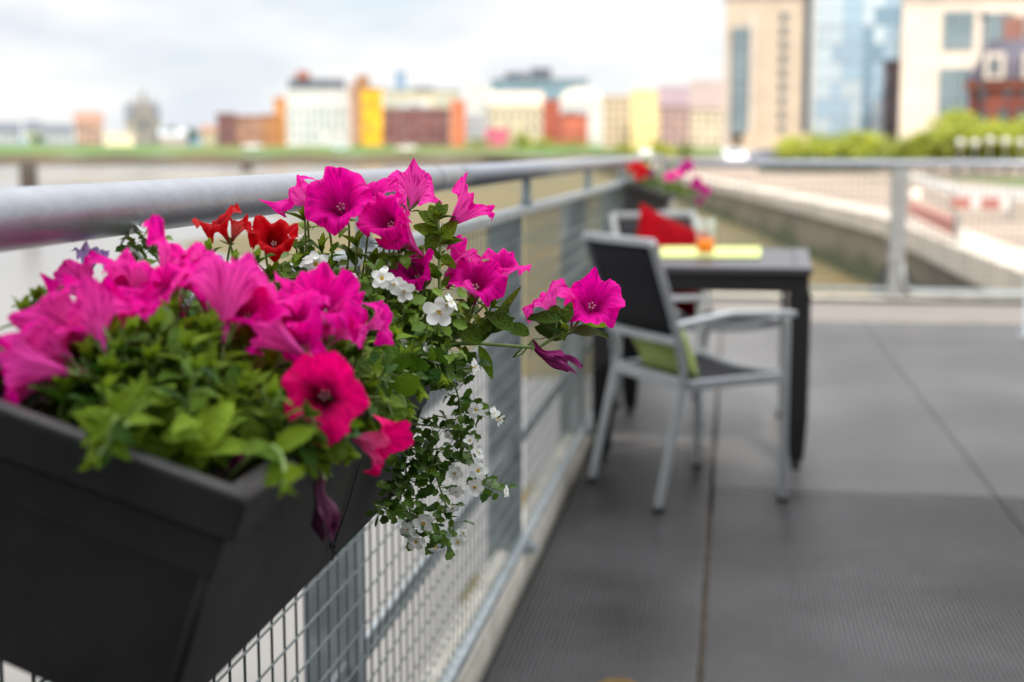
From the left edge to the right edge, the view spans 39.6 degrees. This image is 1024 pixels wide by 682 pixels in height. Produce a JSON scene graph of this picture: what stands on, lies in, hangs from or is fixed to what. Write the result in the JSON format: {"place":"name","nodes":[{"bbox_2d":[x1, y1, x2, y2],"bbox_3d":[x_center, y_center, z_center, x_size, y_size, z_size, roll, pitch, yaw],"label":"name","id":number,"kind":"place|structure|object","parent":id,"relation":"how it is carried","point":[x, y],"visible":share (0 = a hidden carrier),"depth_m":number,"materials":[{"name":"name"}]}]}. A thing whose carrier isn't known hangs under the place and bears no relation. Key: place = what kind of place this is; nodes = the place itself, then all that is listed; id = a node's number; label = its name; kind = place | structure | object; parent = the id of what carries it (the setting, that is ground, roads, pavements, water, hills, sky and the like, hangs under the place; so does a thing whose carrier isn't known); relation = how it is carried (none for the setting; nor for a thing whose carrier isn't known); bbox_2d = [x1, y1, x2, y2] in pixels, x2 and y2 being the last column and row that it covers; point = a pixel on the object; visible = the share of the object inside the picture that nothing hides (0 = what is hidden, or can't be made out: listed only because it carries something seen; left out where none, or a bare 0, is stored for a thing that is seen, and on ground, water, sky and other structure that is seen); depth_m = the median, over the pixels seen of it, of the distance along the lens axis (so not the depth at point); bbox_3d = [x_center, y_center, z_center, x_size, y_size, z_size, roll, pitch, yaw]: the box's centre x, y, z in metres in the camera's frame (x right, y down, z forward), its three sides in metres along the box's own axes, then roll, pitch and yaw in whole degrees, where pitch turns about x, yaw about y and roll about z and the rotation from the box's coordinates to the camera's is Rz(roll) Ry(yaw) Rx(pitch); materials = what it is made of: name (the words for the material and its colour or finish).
{"place":"outdoors","nodes":[
{"label":"outdoors","id":0,"kind":"place"},
{"bbox_2d":[0,175,437,197],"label":"sand bars","id":1,"kind":"object","parent":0,"point":[118,176],"visible":0.06,"depth_m":155.06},
{"bbox_2d":[0,165,590,681],"bbox_3d":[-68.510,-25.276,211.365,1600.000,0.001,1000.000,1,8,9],"label":"river","id":2,"kind":"structure","parent":0,"point":[20,271],"depth_m":11.95,"materials":[{"name":"liquid"}]},
{"bbox_2d":[19,160,37,185],"bbox_3d":[-20.269,-5.923,59.740,0.749,3.324,0.730,1,8,9],"label":"mooring pile","id":3,"kind":"object","parent":2,"relation":"in","point":[28,173],"visible":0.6,"depth_m":59.31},
{"bbox_2d":[0,154,718,165],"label":"riverbank","id":4,"kind":"structure","parent":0,"point":[222,160],"depth_m":299.15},
{"bbox_2d":[0,145,721,154],"bbox_3d":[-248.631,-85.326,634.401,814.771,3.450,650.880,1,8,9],"label":"grass bank","id":5,"kind":"structure","parent":0,"point":[202,149],"depth_m":326.24,"materials":[{"name":"green plant"}]},
{"bbox_2d":[0,122,20,144],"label":"house","id":6,"kind":"structure","parent":5,"relation":"on","point":[10,132],"depth_m":416.73,"materials":[{"name":"stone"}]},
{"bbox_2d":[24,121,41,144],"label":"house","id":7,"kind":"structure","parent":5,"relation":"on","point":[32,128],"depth_m":396.52,"materials":[{"name":"stone"}]},
{"bbox_2d":[42,124,73,144],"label":"house","id":8,"kind":"structure","parent":5,"relation":"on","point":[57,134],"depth_m":426.31,"materials":[{"name":"stone"}]},
{"bbox_2d":[74,112,103,144],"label":"apartment block","id":9,"kind":"structure","parent":5,"relation":"on","point":[88,128],"depth_m":386.42,"materials":[{"name":"brick"}]},
{"bbox_2d":[103,131,133,145],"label":"warehouse","id":10,"kind":"structure","parent":5,"relation":"on","point":[112,138],"depth_m":366.29,"materials":[{"name":"beige concrete"}]},
{"bbox_2d":[124,87,160,144],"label":"church","id":11,"kind":"structure","parent":5,"relation":"on","point":[142,118],"depth_m":471.61,"materials":[{"name":"grey stone"}]},
{"bbox_2d":[158,129,186,144],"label":"house","id":12,"kind":"structure","parent":5,"relation":"on","point":[177,137],"depth_m":376.73,"materials":[{"name":"white concrete"}]},
{"bbox_2d":[199,125,216,144],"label":"house","id":13,"kind":"structure","parent":5,"relation":"on","point":[208,134],"depth_m":376.39,"materials":[{"name":"brown brick"}]},
{"bbox_2d":[216,113,235,145],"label":"apartment block","id":14,"kind":"structure","parent":5,"relation":"on","point":[225,129],"depth_m":356.11,"materials":[{"name":"red brick"}]},
{"bbox_2d":[235,115,262,145],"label":"apartment block","id":15,"kind":"structure","parent":5,"relation":"on","point":[248,129],"depth_m":358.10,"materials":[{"name":"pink brick"}]},
{"bbox_2d":[261,114,274,145],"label":"apartment block","id":16,"kind":"structure","parent":5,"relation":"on","point":[268,123],"depth_m":359.11,"materials":[{"name":"orange brick"}]},
{"bbox_2d":[273,97,286,145],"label":"apartment block","id":17,"kind":"structure","parent":5,"relation":"on","point":[280,121],"depth_m":360.81,"materials":[{"name":"orange brick"}]},
{"bbox_2d":[285,71,349,145],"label":"office block","id":18,"kind":"structure","parent":5,"relation":"on","point":[317,112],"depth_m":355.88,"materials":[{"name":"grey"}]},
{"bbox_2d":[348,83,354,145],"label":"stair tower","id":19,"kind":"structure","parent":5,"relation":"on","point":[351,104],"depth_m":353.68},
{"bbox_2d":[353,75,382,145],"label":"apartment tower","id":20,"kind":"structure","parent":5,"relation":"on","point":[368,114],"depth_m":351.62,"materials":[{"name":"yellow brick"}]},
{"bbox_2d":[383,101,449,145],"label":"apartment block","id":21,"kind":"structure","parent":5,"relation":"on","point":[417,123],"depth_m":354.10,"materials":[{"name":"red brick"}]},
{"bbox_2d":[383,71,460,144],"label":"office block","id":22,"kind":"structure","parent":5,"relation":"on","point":[403,91],"depth_m":414.45,"materials":[{"name":"stone"}]},
{"bbox_2d":[450,101,465,145],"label":"stair tower","id":23,"kind":"structure","parent":5,"relation":"on","point":[458,134],"depth_m":346.04,"materials":[{"name":"orange brick"}]},
{"bbox_2d":[465,114,488,145],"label":"office block","id":24,"kind":"structure","parent":5,"relation":"on","point":[476,125],"depth_m":367.87,"materials":[{"name":"white glass"}]},
{"bbox_2d":[467,84,490,113],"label":"office block","id":25,"kind":"structure","parent":5,"relation":"on","point":[477,98],"depth_m":404.44,"materials":[{"name":"white glass"}]},
{"bbox_2d":[484,129,509,145],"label":"shop","id":26,"kind":"structure","parent":5,"relation":"on","point":[498,134],"depth_m":346.44,"materials":[{"name":"pink glass"}]},
{"bbox_2d":[488,92,543,144],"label":"apartment block","id":27,"kind":"structure","parent":5,"relation":"on","point":[517,111],"depth_m":395.51,"materials":[{"name":"beige stone"}]},
{"bbox_2d":[502,129,532,147],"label":"tree","id":28,"kind":"object","parent":5,"relation":"on","point":[522,139],"visible":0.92,"depth_m":335.67,"materials":[{"name":"green plant"}]},
{"bbox_2d":[520,135,553,148],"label":"tree","id":29,"kind":"object","parent":5,"relation":"on","point":[544,143],"visible":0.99,"depth_m":331.22,"materials":[{"name":"green plant"}]},
{"bbox_2d":[491,68,588,99],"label":"office block","id":30,"kind":"structure","parent":5,"relation":"on","point":[547,83],"depth_m":443.51,"materials":[{"name":"stone"}]},
{"bbox_2d":[542,100,588,145],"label":"apartment block","id":31,"kind":"structure","parent":5,"relation":"on","point":[566,125],"depth_m":365.74,"materials":[{"name":"red brick"}]},
{"bbox_2d":[551,138,599,151],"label":"tree","id":32,"kind":"object","parent":5,"relation":"on","point":[577,140],"visible":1,"depth_m":317.12,"materials":[{"name":"green plant"}]},
{"bbox_2d":[560,87,602,144],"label":"hall","id":33,"kind":"structure","parent":5,"relation":"on","point":[590,100],"depth_m":394.80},
{"bbox_2d":[602,95,630,147],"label":"apartment block","id":34,"kind":"structure","parent":5,"relation":"on","point":[616,120],"depth_m":296.53,"materials":[{"name":"beige stone"}]},
{"bbox_2d":[0,0,724,155],"label":"sky","id":35,"kind":"structure","parent":0,"point":[199,60],"materials":[{"name":"white"}]},
{"bbox_2d":[180,170,873,602],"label":"mud slope","id":36,"kind":"structure","parent":0,"point":[504,196],"depth_m":42.41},
{"bbox_2d":[594,166,1023,295],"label":"quay wall","id":37,"kind":"structure","parent":36,"relation":"on","point":[846,238],"depth_m":25.59,"materials":[{"name":"concrete"}]},
{"bbox_2d":[696,332,722,681],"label":"deck underlay","id":38,"kind":"object","parent":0,"point":[702,639],"depth_m":4.19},
{"bbox_2d":[480,296,1023,681],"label":"deck edge","id":39,"kind":"object","parent":38,"relation":"on","point":[492,664],"visible":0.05,"depth_m":5.26,"materials":[{"name":"black"}]},
{"bbox_2d":[489,441,1023,681],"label":"deck","id":40,"kind":"structure","parent":38,"relation":"on","point":[804,586],"depth_m":3.81,"materials":[{"name":"grey tile"}]},
{"bbox_2d":[582,231,796,513],"bbox_3d":[0.568,0.075,4.823,0.536,0.880,0.605,-3,8,-23],"label":"armchair","id":41,"kind":"object","parent":40,"relation":"on","point":[633,267],"visible":0.91,"depth_m":4.66,"materials":[{"name":"metal"}]},
{"bbox_2d":[632,329,697,378],"bbox_3d":[0.506,0.017,4.775,0.129,0.184,0.340,-3,8,-24],"label":"cushion","id":42,"kind":"object","parent":41,"relation":"on","point":[658,356],"visible":0.53,"depth_m":4.70,"materials":[{"name":"fabric"}]},
{"bbox_2d":[611,321,1023,500],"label":"deck","id":43,"kind":"structure","parent":38,"relation":"on","point":[933,409],"depth_m":6.32,"materials":[{"name":"grey tile"}]},
{"bbox_2d":[609,211,786,426],"bbox_3d":[0.819,-0.122,6.306,0.517,0.880,0.664,-5,9,-35],"label":"armchair","id":44,"kind":"object","parent":43,"relation":"on","point":[624,227],"visible":0.32,"depth_m":6.37,"materials":[{"name":"metal"}]},
{"bbox_2d":[636,203,709,317],"bbox_3d":[0.698,-0.352,6.336,0.540,0.533,0.173,-5,9,-31],"label":"cushion","id":45,"kind":"object","parent":44,"relation":"on","point":[661,230],"visible":0.31,"depth_m":6.28,"materials":[{"name":"red fabric"}]},
{"bbox_2d":[592,247,812,469],"bbox_3d":[0.780,0.028,5.700,0.790,0.740,1.060,1,8,11],"label":"table","id":46,"kind":"object","parent":43,"relation":"on","point":[789,270],"visible":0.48,"depth_m":5.15,"materials":[{"name":"black metal"}]},
{"bbox_2d":[660,247,760,257],"bbox_3d":[0.803,-0.363,5.788,0.423,0.004,0.661,1,8,9],"label":"placemat","id":47,"kind":"object","parent":46,"relation":"on","point":[718,252],"visible":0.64,"depth_m":5.72,"materials":[{"name":"yellow fabric"}]},
{"bbox_2d":[696,238,713,252],"bbox_3d":[0.757,-0.409,5.563,0.080,0.145,0.080,1,8,9],"label":"drinking glass","id":48,"kind":"object","parent":47,"relation":"on","point":[705,245],"visible":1,"depth_m":5.54,"materials":[{"name":"orange glass"}]},
{"bbox_2d":[676,300,1023,325],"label":"deck threshold","id":49,"kind":"object","parent":38,"relation":"on","point":[907,313],"depth_m":10.35,"materials":[{"name":"grey concrete"}]},
{"bbox_2d":[722,0,811,156],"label":"tower block","id":50,"kind":"structure","parent":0,"point":[766,74],"depth_m":147.29,"materials":[{"name":"beige concrete"}]},
{"bbox_2d":[526,158,1023,248],"bbox_3d":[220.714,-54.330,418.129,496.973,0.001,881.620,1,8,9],"label":"promenade","id":51,"kind":"structure","parent":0,"point":[855,193],"depth_m":48.18,"materials":[{"name":"beige concrete"}]},
{"bbox_2d":[612,141,638,156],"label":"tree","id":52,"kind":"object","parent":51,"relation":"on","point":[626,151],"visible":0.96,"depth_m":197.86,"materials":[{"name":"green plant"}]},
{"bbox_2d":[630,90,658,147],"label":"apartment block","id":53,"kind":"structure","parent":51,"relation":"on","point":[644,119],"depth_m":276.73,"materials":[{"name":"yellow paint"}]},
{"bbox_2d":[646,140,675,157],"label":"tree","id":54,"kind":"object","parent":51,"relation":"on","point":[659,149],"visible":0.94,"depth_m":187.66,"materials":[{"name":"green plant"}]},
{"bbox_2d":[658,85,690,147],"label":"house","id":55,"kind":"structure","parent":51,"relation":"on","point":[674,117],"depth_m":257.28,"materials":[{"name":"pink paint"}]},
{"bbox_2d":[675,143,693,159],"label":"tree","id":56,"kind":"object","parent":51,"relation":"on","point":[683,152],"visible":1,"depth_m":178.22,"materials":[{"name":"green plant"}]},
{"bbox_2d":[689,80,722,146],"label":"house","id":57,"kind":"structure","parent":51,"relation":"on","point":[706,105],"depth_m":227.77,"materials":[{"name":"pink concrete"}]},
{"bbox_2d":[421,293,1023,681],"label":"kerb","id":58,"kind":"structure","parent":51,"relation":"on","point":[478,661],"depth_m":3.88,"materials":[{"name":"concrete"}]},
{"bbox_2d":[0,154,664,681],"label":"deck railing","id":59,"kind":"object","parent":58,"relation":"on","point":[340,644],"visible":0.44,"depth_m":2.88,"materials":[{"name":"metal"}]},
{"bbox_2d":[0,288,445,681],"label":"flower box","id":60,"kind":"object","parent":59,"relation":"attached to","point":[143,567],"visible":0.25,"depth_m":0.93,"materials":[{"name":"plastic"}]},
{"bbox_2d":[71,241,222,344],"bbox_3d":[-0.309,-0.020,1.219,0.137,0.134,0.044,1,8,9],"label":"flower","id":61,"kind":"object","parent":60,"relation":"in","point":[82,252],"visible":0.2,"depth_m":1.21,"materials":[{"name":"purple plant"}]},
{"bbox_2d":[115,222,201,321],"bbox_3d":[-0.323,-0.062,1.297,0.075,0.092,0.057,1,8,9],"label":"trailing bacopa","id":62,"kind":"object","parent":60,"relation":"in","point":[138,253],"visible":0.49,"depth_m":1.29,"materials":[{"name":"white plant"}]},
{"bbox_2d":[0,214,460,543],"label":"petunia","id":63,"kind":"object","parent":60,"relation":"in","point":[100,368],"visible":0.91,"depth_m":1.02,"materials":[{"name":"pink plant"}]},
{"bbox_2d":[192,203,298,301],"bbox_3d":[-0.249,-0.050,1.341,0.083,0.161,0.167,5,9,34],"label":"petunia","id":64,"kind":"object","parent":60,"relation":"in","point":[274,241],"visible":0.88,"depth_m":1.35,"materials":[{"name":"red plant"}]},
{"bbox_2d":[330,462,360,560],"bbox_3d":[-0.152,0.156,1.304,0.032,0.094,0.010,1,8,9],"label":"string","id":65,"kind":"object","parent":60,"relation":"attached to","point":[333,548],"visible":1,"depth_m":1.31,"materials":[{"name":"black"}]},
{"bbox_2d":[281,351,413,475],"bbox_3d":[-0.140,0.054,1.082,0.106,0.113,0.132,1,8,9],"label":"petunia","id":66,"kind":"object","parent":60,"relation":"in","point":[316,380],"visible":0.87,"depth_m":1.03,"materials":[{"name":"pink plant"}]},
{"bbox_2d":[264,233,516,559],"bbox_3d":[-0.124,0.055,1.426,0.257,0.339,0.133,0,8,2],"label":"trailing bacopa","id":67,"kind":"object","parent":60,"relation":"in","point":[384,281],"visible":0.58,"depth_m":1.43,"materials":[{"name":"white plant"}]},
{"bbox_2d":[259,158,624,378],"bbox_3d":[-0.067,-0.072,1.472,0.375,0.234,0.135,-3,8,-21],"label":"petunia","id":68,"kind":"object","parent":60,"relation":"in","point":[333,200],"visible":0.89,"depth_m":1.46,"materials":[{"name":"pink plant"}]},
{"bbox_2d":[616,177,674,218],"bbox_3d":[0.699,-0.729,7.434,0.286,0.252,0.676,1,8,9],"label":"flower box","id":69,"kind":"object","parent":59,"relation":"attached to","point":[654,198],"visible":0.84,"depth_m":7.11,"materials":[{"name":"plastic"}]},
{"bbox_2d":[626,158,654,188],"bbox_3d":[0.669,-0.868,7.319,0.137,0.215,0.278,4,9,28],"label":"petunia","id":70,"kind":"object","parent":69,"relation":"in","point":[640,173],"visible":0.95,"depth_m":7.23,"materials":[{"name":"red plant"}]},
{"bbox_2d":[646,158,711,204],"bbox_3d":[0.838,-0.822,7.340,0.278,0.240,0.271,-5,9,-32],"label":"petunia","id":71,"kind":"object","parent":69,"relation":"in","point":[685,167],"visible":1,"depth_m":7.28,"materials":[{"name":"pink plant"}]},
{"bbox_2d":[659,160,1023,298],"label":"end railing","id":72,"kind":"object","parent":58,"relation":"on","point":[897,286],"visible":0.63,"depth_m":11.01,"materials":[{"name":"metal"}]},
{"bbox_2d":[719,149,746,159],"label":"parked car","id":73,"kind":"object","parent":51,"relation":"on","point":[732,154],"visible":0.64,"depth_m":119.75,"materials":[{"name":"white paint"}]},
{"bbox_2d":[745,149,777,159],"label":"parked car","id":74,"kind":"object","parent":51,"relation":"on","point":[759,154],"visible":0.23,"depth_m":123.06,"materials":[{"name":"grey paint"}]},
{"bbox_2d":[769,133,804,158],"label":"tree","id":75,"kind":"object","parent":51,"relation":"on","point":[779,148],"visible":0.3,"depth_m":94.04,"materials":[{"name":"green plant"}]},
{"bbox_2d":[782,132,836,158],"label":"tree","id":76,"kind":"object","parent":51,"relation":"on","point":[813,150],"visible":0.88,"depth_m":88.65,"materials":[{"name":"green plant"}]},
{"bbox_2d":[755,155,891,171],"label":"hedge","id":77,"kind":"object","parent":51,"relation":"on","point":[823,169],"visible":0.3,"depth_m":82.64,"materials":[{"name":"green plant"}]},
{"bbox_2d":[803,129,849,156],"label":"tree","id":78,"kind":"object","parent":51,"relation":"on","point":[835,137],"visible":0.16,"depth_m":98.52,"materials":[{"name":"green plant"}]},
{"bbox_2d":[831,129,880,158],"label":"tree","id":79,"kind":"object","parent":51,"relation":"on","point":[843,148],"visible":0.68,"depth_m":94.57,"materials":[{"name":"green plant"}]},
{"bbox_2d":[850,132,893,158],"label":"tree","id":80,"kind":"object","parent":51,"relation":"on","point":[868,143],"visible":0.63,"depth_m":90.94,"materials":[{"name":"green plant"}]},
{"bbox_2d":[865,142,899,159],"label":"tree","id":81,"kind":"object","parent":51,"relation":"on","point":[873,152],"visible":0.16,"depth_m":87.22,"materials":[{"name":"green plant"}]},
{"bbox_2d":[883,59,900,145],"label":"dark tower","id":82,"kind":"structure","parent":51,"relation":"on","point":[892,67],"depth_m":138.10,"materials":[{"name":"stone"}]},
{"bbox_2d":[885,130,929,171],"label":"tree","id":83,"kind":"object","parent":51,"relation":"on","point":[903,147],"visible":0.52,"depth_m":84.22,"materials":[{"name":"green plant"}]},
{"bbox_2d":[907,125,952,172],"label":"tree","id":84,"kind":"object","parent":51,"relation":"on","point":[925,146],"visible":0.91,"depth_m":79.00,"materials":[{"name":"green plant"}]},
{"bbox_2d":[907,197,959,242],"bbox_3d":[5.764,-1.666,19.625,0.080,0.440,6.308,1,8,11],"label":"barrier","id":85,"kind":"object","parent":51,"relation":"on","point":[942,218],"visible":0.82,"depth_m":18.38,"materials":[{"name":"red paint"}]},
{"bbox_2d":[926,106,987,172],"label":"tree","id":86,"kind":"object","parent":51,"relation":"on","point":[954,116],"visible":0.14,"depth_m":80.64,"materials":[{"name":"green plant"}]},
{"bbox_2d":[908,174,1023,186],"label":"lawn","id":87,"kind":"structure","parent":51,"relation":"on","point":[986,179],"depth_m":62.55,"materials":[{"name":"green plant"}]},
{"bbox_2d":[909,171,1023,199],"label":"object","id":88,"kind":"object","parent":51,"relation":"on","point":[929,182],"visible":0.72,"depth_m":29.28,"materials":[{"name":"white paint"}]},
{"bbox_2d":[933,117,1019,172],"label":"tree","id":89,"kind":"object","parent":51,"relation":"on","point":[962,131],"visible":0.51,"depth_m":77.91,"materials":[{"name":"green plant"}]},
{"bbox_2d":[950,193,1013,219],"bbox_3d":[8.154,-2.340,24.702,1.105,0.440,0.082,6,10,38],"label":"barrier","id":90,"kind":"object","parent":51,"relation":"on","point":[964,201],"visible":0.84,"depth_m":24.65,"materials":[{"name":"red paint"}]},
{"bbox_2d":[965,10,1023,159],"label":"brick house","id":91,"kind":"structure","parent":51,"relation":"on","point":[994,84],"depth_m":103.95,"materials":[{"name":"brick"}]},
{"bbox_2d":[969,115,1023,173],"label":"tree","id":92,"kind":"object","parent":51,"relation":"on","point":[983,134],"visible":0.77,"depth_m":75.56,"materials":[{"name":"green plant"}]},
{"bbox_2d":[808,0,902,157],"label":"glass tower","id":93,"kind":"structure","parent":0,"point":[854,43],"depth_m":149.50,"materials":[{"name":"blue"}]},
{"bbox_2d":[831,64,840,80],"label":"window","id":94,"kind":"structure","parent":93,"relation":"in","point":[835,68],"depth_m":149.97,"materials":[{"name":"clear glass"}]},
{"bbox_2d":[842,45,851,61],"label":"window","id":95,"kind":"structure","parent":93,"relation":"in","point":[846,49],"depth_m":149.46,"materials":[{"name":"blue glass"}]},
{"bbox_2d":[843,8,852,25],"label":"window","id":96,"kind":"structure","parent":93,"relation":"in","point":[848,12],"depth_m":148.99,"materials":[{"name":"blue glass"}]},
{"bbox_2d":[852,63,861,80],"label":"window","id":97,"kind":"structure","parent":93,"relation":"in","point":[856,67],"depth_m":149.50,"materials":[{"name":"blue glass"}]},
{"bbox_2d":[853,26,862,43],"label":"window","id":98,"kind":"structure","parent":93,"relation":"in","point":[857,31],"depth_m":148.99,"materials":[{"name":"blue glass"}]},
{"bbox_2d":[864,8,873,24],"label":"window","id":99,"kind":"structure","parent":93,"relation":"in","point":[869,12],"depth_m":148.48,"materials":[{"name":"blue glass"}]},
{"bbox_2d":[872,81,881,98],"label":"window","id":100,"kind":"structure","parent":93,"relation":"in","point":[877,85],"depth_m":149.24,"materials":[{"name":"blue glass"}]},
{"bbox_2d":[874,26,883,43],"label":"window","id":101,"kind":"structure","parent":93,"relation":"in","point":[878,30],"depth_m":148.48,"materials":[{"name":"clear glass"}]},
{"bbox_2d":[885,7,894,24],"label":"window","id":102,"kind":"structure","parent":93,"relation":"in","point":[890,11],"depth_m":148.01,"materials":[{"name":"teal glass"}]},
{"bbox_2d":[898,0,1023,159],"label":"office block","id":103,"kind":"structure","parent":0,"point":[941,48],"depth_m":129.37,"materials":[{"name":"stone"}]},
{"bbox_2d":[938,68,970,119],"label":"window","id":104,"kind":"structure","parent":103,"relation":"in","point":[953,94],"depth_m":129.29,"materials":[{"name":"blue glass"}]},
{"bbox_2d":[942,11,973,49],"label":"window","id":105,"kind":"structure","parent":103,"relation":"in","point":[958,26],"depth_m":128.53,"materials":[{"name":"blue glass"}]},
{"bbox_2d":[985,12,1013,47],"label":"window","id":106,"kind":"structure","parent":103,"relation":"in","point":[995,21],"depth_m":127.50,"materials":[{"name":"grey glass"}]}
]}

